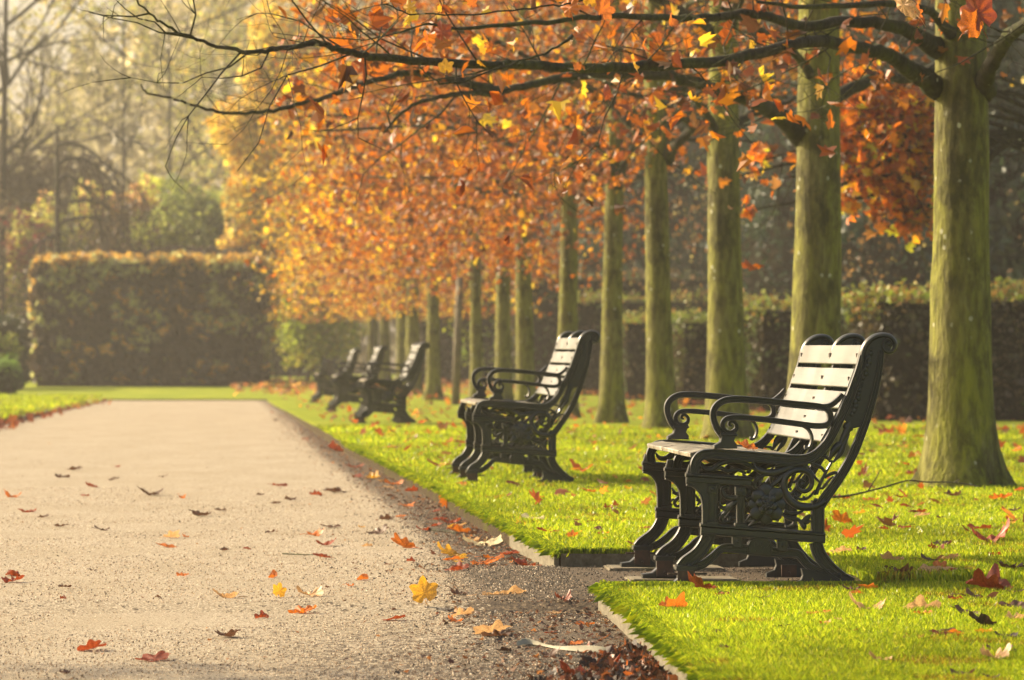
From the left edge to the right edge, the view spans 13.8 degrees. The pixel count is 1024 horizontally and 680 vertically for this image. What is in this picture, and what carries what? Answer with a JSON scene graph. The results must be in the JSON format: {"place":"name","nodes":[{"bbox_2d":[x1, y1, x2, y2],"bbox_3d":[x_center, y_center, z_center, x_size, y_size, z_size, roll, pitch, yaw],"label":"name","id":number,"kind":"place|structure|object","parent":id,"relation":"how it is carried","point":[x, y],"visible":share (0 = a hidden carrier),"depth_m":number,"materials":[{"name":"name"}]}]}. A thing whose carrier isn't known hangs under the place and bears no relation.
{"place":"outdoors","nodes":[
{"label":"outdoors","id":0,"kind":"place"},
{"bbox_2d":[0,399,102,424],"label":"lawn","id":1,"kind":"structure","parent":0,"point":[44,411],"depth_m":60.73,"materials":[{"name":"plant"}]},
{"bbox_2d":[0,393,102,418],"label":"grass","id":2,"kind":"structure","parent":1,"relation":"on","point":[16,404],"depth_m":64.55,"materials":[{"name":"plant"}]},
{"bbox_2d":[13,375,598,400],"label":"lawn","id":3,"kind":"structure","parent":0,"point":[159,393],"depth_m":87.78,"materials":[{"name":"plant"}]},
{"bbox_2d":[0,173,19,310],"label":"shrub","id":4,"kind":"object","parent":3,"relation":"on","point":[5,211],"visible":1,"depth_m":118.06,"materials":[{"name":"brown plant"}]},
{"bbox_2d":[0,331,24,366],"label":"round shrub","id":5,"kind":"object","parent":3,"relation":"on","point":[5,346],"visible":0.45,"depth_m":87.88,"materials":[{"name":"green plant"}]},
{"bbox_2d":[0,353,26,394],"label":"box hedge","id":6,"kind":"object","parent":3,"relation":"on","point":[12,381],"visible":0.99,"depth_m":84.17,"materials":[{"name":"green plant"}]},
{"bbox_2d":[0,312,31,387],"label":"hedge","id":7,"kind":"object","parent":3,"relation":"on","point":[16,325],"visible":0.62,"depth_m":96.47,"materials":[{"name":"green plant"}]},
{"bbox_2d":[0,0,43,312],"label":"bare tree","id":8,"kind":"object","parent":3,"relation":"on","point":[4,150],"visible":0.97,"depth_m":120.94,"materials":[{"name":"brown plant"}]},
{"bbox_2d":[0,202,53,380],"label":"red shrub","id":9,"kind":"object","parent":3,"relation":"on","point":[25,253],"visible":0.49,"depth_m":120.88,"materials":[{"name":"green plant"}]},
{"bbox_2d":[4,189,87,367],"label":"shrub","id":10,"kind":"object","parent":3,"relation":"on","point":[45,217],"visible":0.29,"depth_m":121.50,"materials":[{"name":"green plant"}]},
{"bbox_2d":[6,136,129,305],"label":"copper tree","id":11,"kind":"object","parent":3,"relation":"on","point":[18,187],"visible":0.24,"depth_m":127.51,"materials":[{"name":"brown plant"}]},
{"bbox_2d":[0,125,176,333],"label":"hazy tree","id":12,"kind":"object","parent":3,"relation":"on","point":[114,235],"visible":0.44,"depth_m":113.92,"materials":[{"name":"brown plant"}]},
{"bbox_2d":[0,0,179,173],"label":"bare tree","id":13,"kind":"object","parent":3,"relation":"on","point":[25,149],"visible":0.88,"depth_m":131.24,"materials":[{"name":"brown plant"}]},
{"bbox_2d":[62,169,186,251],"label":"shrub","id":14,"kind":"object","parent":3,"relation":"on","point":[152,198],"visible":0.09,"depth_m":123.66,"materials":[{"name":"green plant"}]},
{"bbox_2d":[25,249,276,386],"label":"hedge","id":15,"kind":"object","parent":3,"relation":"on","point":[178,318],"visible":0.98,"depth_m":103.05,"materials":[{"name":"green plant"}]},
{"bbox_2d":[126,173,195,215],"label":"shrub","id":16,"kind":"object","parent":3,"relation":"on","point":[157,181],"visible":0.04,"depth_m":126.79,"materials":[{"name":"yellow plant"}]},
{"bbox_2d":[93,243,247,256],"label":"long hedge","id":17,"kind":"object","parent":3,"relation":"on","point":[200,250],"visible":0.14,"depth_m":114.40,"materials":[{"name":"brown plant"}]},
{"bbox_2d":[127,172,281,254],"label":"shrub","id":18,"kind":"object","parent":3,"relation":"on","point":[200,225],"visible":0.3,"depth_m":122.50,"materials":[{"name":"green plant"}]},
{"bbox_2d":[201,0,326,347],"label":"golden tree","id":19,"kind":"object","parent":3,"relation":"on","point":[237,145],"visible":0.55,"depth_m":116.60,"materials":[{"name":"yellow plant"}]},
{"bbox_2d":[240,168,296,378],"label":"shrub","id":20,"kind":"object","parent":3,"relation":"on","point":[275,340],"depth_m":124.99,"materials":[{"name":"green plant"}]},
{"bbox_2d":[271,334,337,376],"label":"hedge","id":21,"kind":"object","parent":3,"relation":"on","point":[290,371],"visible":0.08,"depth_m":140.06,"materials":[{"name":"green plant"}]},
{"bbox_2d":[273,237,367,381],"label":"lime shrub","id":22,"kind":"object","parent":3,"relation":"on","point":[303,336],"visible":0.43,"depth_m":118.65,"materials":[{"name":"green plant"}]},
{"bbox_2d":[234,113,469,377],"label":"avenue tree","id":23,"kind":"object","parent":3,"relation":"on","point":[372,334],"visible":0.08,"depth_m":110.72,"materials":[{"name":"orange plant"}]},
{"bbox_2d":[237,70,488,379],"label":"avenue tree","id":24,"kind":"object","parent":3,"relation":"on","point":[385,334],"visible":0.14,"depth_m":101.85,"materials":[{"name":"orange plant"}]},
{"bbox_2d":[242,52,534,390],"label":"avenue tree","id":25,"kind":"object","parent":3,"relation":"on","point":[401,339],"visible":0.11,"depth_m":93.90,"materials":[{"name":"orange plant"}]},
{"bbox_2d":[229,38,584,394],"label":"avenue tree","id":26,"kind":"object","parent":3,"relation":"on","point":[412,309],"visible":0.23,"depth_m":85.88,"materials":[{"name":"orange plant"}]},
{"bbox_2d":[229,375,595,396],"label":"orchard litter","id":27,"kind":"object","parent":3,"relation":"on","point":[280,380],"visible":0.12,"depth_m":92.52,"materials":[{"name":"orange plant"}]},
{"bbox_2d":[419,274,515,383],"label":"long hedge","id":28,"kind":"object","parent":3,"relation":"on","point":[446,353],"visible":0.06,"depth_m":112.01,"materials":[{"name":"green plant"}]},
{"bbox_2d":[442,252,514,384],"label":"lime shrub","id":29,"kind":"object","parent":3,"relation":"on","point":[488,335],"visible":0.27,"depth_m":100.69,"materials":[{"name":"green plant"}]},
{"bbox_2d":[439,48,579,276],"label":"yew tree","id":30,"kind":"object","parent":3,"relation":"on","point":[534,234],"visible":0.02,"depth_m":123.28,"materials":[{"name":"orange plant"}]},
{"bbox_2d":[510,268,707,389],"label":"long hedge","id":31,"kind":"object","parent":3,"relation":"on","point":[545,326],"visible":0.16,"depth_m":93.96,"materials":[{"name":"green plant"}]},
{"bbox_2d":[539,6,707,279],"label":"yew tree","id":32,"kind":"object","parent":3,"relation":"on","point":[639,257],"visible":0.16,"depth_m":102.99,"materials":[{"name":"green plant"}]},
{"bbox_2d":[577,287,777,394],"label":"hedge block","id":33,"kind":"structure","parent":3,"relation":"on","point":[589,313],"depth_m":85.00,"materials":[{"name":"green plant"}]},
{"bbox_2d":[630,157,751,312],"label":"twiggy shrub","id":34,"kind":"object","parent":3,"relation":"on","point":[692,277],"visible":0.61,"depth_m":81.93,"materials":[{"name":"brown plant"}]},
{"bbox_2d":[633,0,774,273],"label":"yew tree","id":35,"kind":"object","parent":3,"relation":"on","point":[697,148],"visible":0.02,"depth_m":110.39,"materials":[{"name":"brown plant"}]},
{"bbox_2d":[682,0,851,308],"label":"yew tree","id":36,"kind":"object","parent":3,"relation":"on","point":[773,255],"visible":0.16,"depth_m":90.91,"materials":[{"name":"green plant"}]},
{"bbox_2d":[841,0,1023,239],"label":"yew tree","id":37,"kind":"object","parent":3,"relation":"on","point":[1021,51],"depth_m":80.66,"materials":[{"name":"orange plant"}]},
{"bbox_2d":[335,357,396,374],"bbox_3d":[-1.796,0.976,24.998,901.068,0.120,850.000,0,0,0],"label":"ground","id":38,"kind":"structure","parent":0,"point":[358,372],"depth_m":185.29,"materials":[{"name":"soil"}]},
{"bbox_2d":[0,0,249,195],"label":"hazy tree","id":39,"kind":"object","parent":38,"relation":"on","point":[124,68],"visible":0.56,"depth_m":154.92,"materials":[{"name":"beige plant"}]},
{"bbox_2d":[12,0,337,205],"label":"hazy tree","id":40,"kind":"object","parent":38,"relation":"on","point":[133,7],"visible":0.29,"depth_m":149.98,"materials":[{"name":"beige plant"}]},
{"bbox_2d":[105,0,398,195],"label":"hazy tree","id":41,"kind":"object","parent":38,"relation":"on","point":[191,132],"visible":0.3,"depth_m":154.44,"materials":[{"name":"yellow plant"}]},
{"bbox_2d":[0,0,847,371],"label":"wood","id":42,"kind":"object","parent":38,"relation":"on","point":[134,158],"visible":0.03,"depth_m":175.30,"materials":[{"name":"brown plant"}]},
{"bbox_2d":[788,148,932,291],"bbox_3d":[5.248,-1.154,62.006,2.299,4.457,2.153,0,0,39],"label":"twiggy shrub","id":43,"kind":"object","parent":38,"relation":"on","point":[886,244],"visible":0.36,"depth_m":61.94,"materials":[{"name":"brown plant"}]},
{"bbox_2d":[0,400,800,679],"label":"path","id":44,"kind":"structure","parent":0,"point":[151,442],"depth_m":17.49,"materials":[{"name":"gravel"}]},
{"bbox_2d":[0,395,111,429],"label":"edge litter","id":45,"kind":"object","parent":44,"relation":"on","point":[13,420],"visible":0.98,"depth_m":52.74,"materials":[{"name":"orange plant"}]},
{"bbox_2d":[77,639,112,650],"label":"fallen leaf","id":46,"kind":"object","parent":44,"relation":"on","point":[91,643],"visible":1,"depth_m":12.51,"materials":[{"name":"plant"}]},
{"bbox_2d":[135,650,170,661],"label":"fallen leaf","id":47,"kind":"object","parent":44,"relation":"on","point":[161,655],"visible":1,"depth_m":12.11,"materials":[{"name":"plant"}]},
{"bbox_2d":[273,582,286,596],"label":"fallen leaf","id":48,"kind":"object","parent":44,"relation":"on","point":[279,589],"visible":0.98,"depth_m":14.68,"materials":[{"name":"plant"}]},
{"bbox_2d":[288,605,316,612],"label":"fallen leaf","id":49,"kind":"object","parent":44,"relation":"on","point":[299,609],"visible":1,"depth_m":14.23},
{"bbox_2d":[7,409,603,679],"bbox_3d":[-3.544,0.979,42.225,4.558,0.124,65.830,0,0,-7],"label":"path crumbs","id":50,"kind":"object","parent":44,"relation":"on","point":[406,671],"visible":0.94,"depth_m":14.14,"materials":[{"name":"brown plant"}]},
{"bbox_2d":[296,585,322,596],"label":"fallen leaf","id":51,"kind":"object","parent":44,"relation":"on","point":[317,591],"visible":1,"depth_m":14.73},
{"bbox_2d":[391,532,418,547],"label":"fallen leaf","id":52,"kind":"object","parent":44,"relation":"on","point":[403,542],"visible":0.98,"depth_m":18.17,"materials":[{"name":"plant"}]},
{"bbox_2d":[409,575,437,605],"bbox_3d":[-0.298,0.861,14.371,0.102,0.122,0.022,-7,-23,-6],"label":"fallen leaf","id":53,"kind":"object","parent":44,"relation":"on","point":[422,589],"visible":1,"depth_m":14.38,"materials":[{"name":"plant"}]},
{"bbox_2d":[225,413,658,679],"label":"edge litter","id":54,"kind":"object","parent":44,"relation":"on","point":[581,627],"visible":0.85,"depth_m":14.30,"materials":[{"name":"brown plant"}]},
{"bbox_2d":[437,541,466,555],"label":"fallen leaf","id":55,"kind":"object","parent":44,"relation":"on","point":[449,550],"visible":0.91,"depth_m":17.49,"materials":[{"name":"plant"}]},
{"bbox_2d":[447,607,474,616],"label":"fallen leaf","id":56,"kind":"object","parent":44,"relation":"on","point":[462,611],"visible":0.98,"depth_m":14.05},
{"bbox_2d":[463,534,502,545],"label":"fallen leaf","id":57,"kind":"object","parent":44,"relation":"on","point":[494,541],"visible":0.98,"depth_m":18.42,"materials":[{"name":"plant"}]},
{"bbox_2d":[472,619,511,633],"bbox_3d":[-0.067,0.904,13.210,0.140,0.027,0.170,-20,-15,35],"label":"fallen leaf","id":58,"kind":"object","parent":44,"relation":"on","point":[497,625],"visible":0.8,"depth_m":13.17,"materials":[{"name":"plant"}]},
{"bbox_2d":[467,585,525,595],"bbox_3d":[-0.053,0.877,14.649,0.232,0.035,0.080,-6,-15,25],"label":"fallen leaf","id":59,"kind":"object","parent":44,"relation":"on","point":[513,589],"visible":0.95,"depth_m":14.60,"materials":[{"name":"plant"}]},
{"bbox_2d":[509,534,558,566],"bbox_3d":[0.085,0.876,17.138,0.020,0.112,2.128,0,0,-5],"label":"edging board","id":60,"kind":"object","parent":44,"relation":"on","point":[548,560],"visible":0.22,"depth_m":16.99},
{"bbox_2d":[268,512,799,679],"bbox_3d":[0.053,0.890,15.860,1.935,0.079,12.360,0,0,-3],"label":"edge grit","id":61,"kind":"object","parent":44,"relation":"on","point":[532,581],"visible":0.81,"depth_m":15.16,"materials":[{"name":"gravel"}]},
{"bbox_2d":[517,638,605,651],"bbox_3d":[0.233,0.904,12.469,0.600,0.018,0.208,0,0,35],"label":"leaf strip","id":62,"kind":"object","parent":44,"relation":"on","point":[525,641],"visible":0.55,"depth_m":12.43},
{"bbox_2d":[455,635,677,679],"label":"leaf litter","id":63,"kind":"object","parent":44,"relation":"on","point":[622,661],"visible":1,"depth_m":11.59,"materials":[{"name":"brown plant"}]},
{"bbox_2d":[559,659,591,674],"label":"fallen leaf","id":64,"kind":"object","parent":44,"relation":"on","point":[564,666],"visible":0.48,"depth_m":11.44,"materials":[{"name":"plant"}]},
{"bbox_2d":[598,600,660,665],"bbox_3d":[0.367,0.899,13.004,0.028,0.112,2.614,0,0,-3],"label":"edging board","id":65,"kind":"object","parent":44,"relation":"on","point":[616,619],"visible":0.15,"depth_m":13.23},
{"bbox_2d":[603,565,724,571],"bbox_3d":[0.571,0.887,15.848,0.449,0.074,0.263,0,0,0],"label":"plinth stone","id":66,"kind":"object","parent":44,"relation":"on","point":[707,568],"visible":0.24,"depth_m":15.73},
{"bbox_2d":[561,554,774,566],"bbox_3d":[0.621,0.868,16.056,0.868,0.110,0.020,0,0,0],"label":"edging board","id":67,"kind":"object","parent":44,"relation":"on","point":[601,560],"visible":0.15,"depth_m":16.05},
{"bbox_2d":[661,655,686,679],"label":"edging board","id":68,"kind":"object","parent":44,"relation":"on","point":[673,670],"visible":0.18,"depth_m":11.27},
{"bbox_2d":[624,576,739,581],"bbox_3d":[0.608,0.885,15.073,0.408,0.074,0.242,0,0,0],"label":"plinth stone","id":69,"kind":"object","parent":44,"relation":"on","point":[704,578],"visible":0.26,"depth_m":15.01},
{"bbox_2d":[620,332,897,581],"bbox_3d":[0.863,0.412,15.116,0.811,0.873,1.523,0,0,-4],"label":"park bench","id":70,"kind":"object","parent":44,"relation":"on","point":[848,393],"visible":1,"depth_m":14.41,"materials":[{"name":"black paint"}]},
{"bbox_2d":[0,0,843,356],"label":"sky","id":71,"kind":"structure","parent":0,"point":[15,2],"materials":[{"name":"white"}]},
{"bbox_2d":[266,399,1023,679],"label":"lawn","id":72,"kind":"structure","parent":0,"point":[305,416],"depth_m":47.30,"materials":[{"name":"plant"}]},
{"bbox_2d":[308,348,360,402],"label":"park bench","id":73,"kind":"object","parent":72,"relation":"on","point":[325,386],"visible":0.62,"depth_m":67.60,"materials":[{"name":"black paint"}]},
{"bbox_2d":[324,345,387,410],"bbox_3d":[-2.105,0.508,56.916,0.811,0.873,1.523,0,0,-4],"label":"park bench","id":74,"kind":"object","parent":72,"relation":"on","point":[350,390],"visible":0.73,"depth_m":56.19,"materials":[{"name":"black paint"}]},
{"bbox_2d":[350,342,429,423],"bbox_3d":[-1.335,0.459,45.916,0.811,0.873,1.523,0,0,-4],"label":"park bench","id":75,"kind":"object","parent":72,"relation":"on","point":[369,389],"visible":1,"depth_m":45.20,"materials":[{"name":"black paint"}]},
{"bbox_2d":[234,0,630,399],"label":"avenue tree","id":76,"kind":"object","parent":72,"relation":"on","point":[433,385],"visible":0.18,"depth_m":75.88,"materials":[{"name":"orange plant"}]},
{"bbox_2d":[451,277,463,404],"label":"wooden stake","id":77,"kind":"object","parent":72,"relation":"on","point":[456,368],"visible":0.91,"depth_m":69.44,"materials":[{"name":"brown wood"}]},
{"bbox_2d":[253,0,706,405],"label":"avenue tree","id":78,"kind":"object","parent":72,"relation":"on","point":[475,327],"visible":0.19,"depth_m":66.40,"materials":[{"name":"orange plant"}]},
{"bbox_2d":[228,0,763,399],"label":"avenue tree","id":79,"kind":"object","parent":72,"relation":"on","point":[503,358],"visible":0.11,"depth_m":60.09,"materials":[{"name":"orange plant"}]},
{"bbox_2d":[225,0,798,402],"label":"avenue tree","id":80,"kind":"object","parent":72,"relation":"on","point":[522,270],"visible":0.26,"depth_m":55.41,"materials":[{"name":"orange plant"}]},
{"bbox_2d":[443,330,600,482],"bbox_3d":[0.048,0.385,24.874,0.819,0.882,1.538,0,0,-4],"label":"park bench","id":81,"kind":"object","parent":72,"relation":"on","point":[568,366],"visible":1,"depth_m":24.16,"materials":[{"name":"black paint"}]},
{"bbox_2d":[57,0,1023,488],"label":"avenue tree","id":82,"kind":"object","parent":72,"relation":"on","point":[957,84],"visible":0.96,"depth_m":23.07,"materials":[{"name":"orange plant"}]},
{"bbox_2d":[244,0,840,417],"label":"avenue tree","id":83,"kind":"object","parent":72,"relation":"on","point":[567,245],"visible":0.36,"depth_m":50.21,"materials":[{"name":"orange plant"}]},
{"bbox_2d":[85,0,1006,457],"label":"avenue tree","id":84,"kind":"object","parent":72,"relation":"on","point":[817,270],"visible":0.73,"depth_m":28.66,"materials":[{"name":"orange plant"}]},
{"bbox_2d":[284,0,886,422],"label":"avenue tree","id":85,"kind":"object","parent":72,"relation":"on","point":[612,404],"visible":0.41,"depth_m":45.89,"materials":[{"name":"orange plant"}]},
{"bbox_2d":[265,382,1023,537],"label":"lawn litter","id":86,"kind":"object","parent":72,"relation":"on","point":[853,530],"visible":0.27,"depth_m":34.97,"materials":[{"name":"orange plant"}]},
{"bbox_2d":[271,0,1023,429],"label":"avenue tree","id":87,"kind":"object","parent":72,"relation":"on","point":[661,386],"visible":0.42,"depth_m":39.80,"materials":[{"name":"orange plant"}]},
{"bbox_2d":[622,307,701,399],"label":"hedge block","id":88,"kind":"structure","parent":72,"relation":"on","point":[634,352],"depth_m":75.98,"materials":[{"name":"green plant"}]},
{"bbox_2d":[658,591,687,606],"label":"fallen leaf","id":89,"kind":"object","parent":72,"relation":"on","point":[679,600],"visible":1,"depth_m":13.04,"materials":[{"name":"plant"}]},
{"bbox_2d":[377,0,1023,440],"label":"avenue tree","id":90,"kind":"object","parent":72,"relation":"on","point":[725,356],"visible":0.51,"depth_m":34.57,"materials":[{"name":"orange plant"}]},
{"bbox_2d":[688,572,717,589],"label":"fallen leaf","id":91,"kind":"object","parent":72,"relation":"on","point":[696,581],"visible":0.99,"depth_m":14.05,"materials":[{"name":"plant"}]},
{"bbox_2d":[671,304,777,405],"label":"hedge block","id":92,"kind":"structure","parent":72,"relation":"on","point":[690,348],"depth_m":66.98,"materials":[{"name":"green plant"}]},
{"bbox_2d":[831,510,851,522],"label":"fallen leaf","id":93,"kind":"object","parent":72,"relation":"on","point":[843,517],"visible":0.92,"depth_m":18.70,"materials":[{"name":"plant"}]},
{"bbox_2d":[681,28,1023,277],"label":"orange tree","id":94,"kind":"object","parent":72,"relation":"on","point":[893,183],"visible":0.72,"depth_m":35.90,"materials":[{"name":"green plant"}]},
{"bbox_2d":[743,285,1011,410],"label":"hedge block","id":95,"kind":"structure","parent":72,"relation":"on","point":[767,331],"depth_m":57.49,"materials":[{"name":"green plant"}]},
{"bbox_2d":[840,0,934,298],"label":"yew tree","id":96,"kind":"object","parent":72,"relation":"on","point":[920,269],"visible":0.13,"depth_m":73.11,"materials":[{"name":"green plant"}]},
{"bbox_2d":[832,469,980,497],"bbox_3d":[1.921,0.723,21.258,0.818,0.135,0.336,0,0,-14],"label":"fallen twig","id":97,"kind":"object","parent":72,"relation":"on","point":[854,494],"visible":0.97,"depth_m":21.35,"materials":[{"name":"wood"}]},
{"bbox_2d":[903,594,940,608],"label":"fallen leaf","id":98,"kind":"object","parent":72,"relation":"on","point":[919,600],"visible":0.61,"depth_m":12.88,"materials":[{"name":"plant"}]},
{"bbox_2d":[841,276,1023,420],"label":"hedge block","id":99,"kind":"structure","parent":72,"relation":"on","point":[901,316],"depth_m":47.51,"materials":[{"name":"green plant"}]},
{"bbox_2d":[969,611,996,626],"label":"fallen leaf","id":100,"kind":"object","parent":72,"relation":"on","point":[982,618],"visible":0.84,"depth_m":12.16,"materials":[{"name":"plant"}]},
{"bbox_2d":[966,563,1012,592],"bbox_3d":[1.600,0.793,13.964,0.205,0.092,0.136,20,5,33],"label":"fallen leaf","id":101,"kind":"object","parent":72,"relation":"on","point":[992,579],"visible":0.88,"depth_m":13.95,"materials":[{"name":"plant"}]},
{"bbox_2d":[971,517,1009,542],"bbox_3d":[1.910,0.763,16.852,0.148,0.112,0.196,0,0,-7],"label":"fallen leaf","id":102,"kind":"object","parent":72,"relation":"on","point":[1002,532],"visible":0.94,"depth_m":16.85,"materials":[{"name":"plant"}]},
{"bbox_2d":[980,642,1010,660],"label":"fallen leaf","id":103,"kind":"object","parent":72,"relation":"on","point":[984,651],"visible":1,"depth_m":10.90,"materials":[{"name":"plant"}]},
{"bbox_2d":[986,0,1023,290],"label":"yew tree","id":104,"kind":"object","parent":72,"relation":"on","point":[1002,205],"visible":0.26,"depth_m":61.39,"materials":[{"name":"green plant"}]},
{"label":"avenue tree","id":105,"kind":"object","parent":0,"visible":0},
{"bbox_2d":[383,0,680,28],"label":"overhanging twig","id":106,"kind":"object","parent":105,"relation":"attached to","point":[601,7],"visible":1,"depth_m":17.39,"materials":[{"name":"orange plant"}]},
{"bbox_2d":[419,20,651,102],"bbox_3d":[0.102,-1.252,19.078,1.095,0.369,0.153,0,0,-18],"label":"overhanging twig","id":107,"kind":"object","parent":105,"relation":"attached to","point":[441,30],"visible":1,"depth_m":18.93,"materials":[{"name":"orange plant"}]},
{"bbox_2d":[894,0,996,39],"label":"overhanging twig","id":108,"kind":"object","parent":105,"relation":"attached to","point":[974,14],"visible":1,"depth_m":15.41,"materials":[{"name":"orange plant"}]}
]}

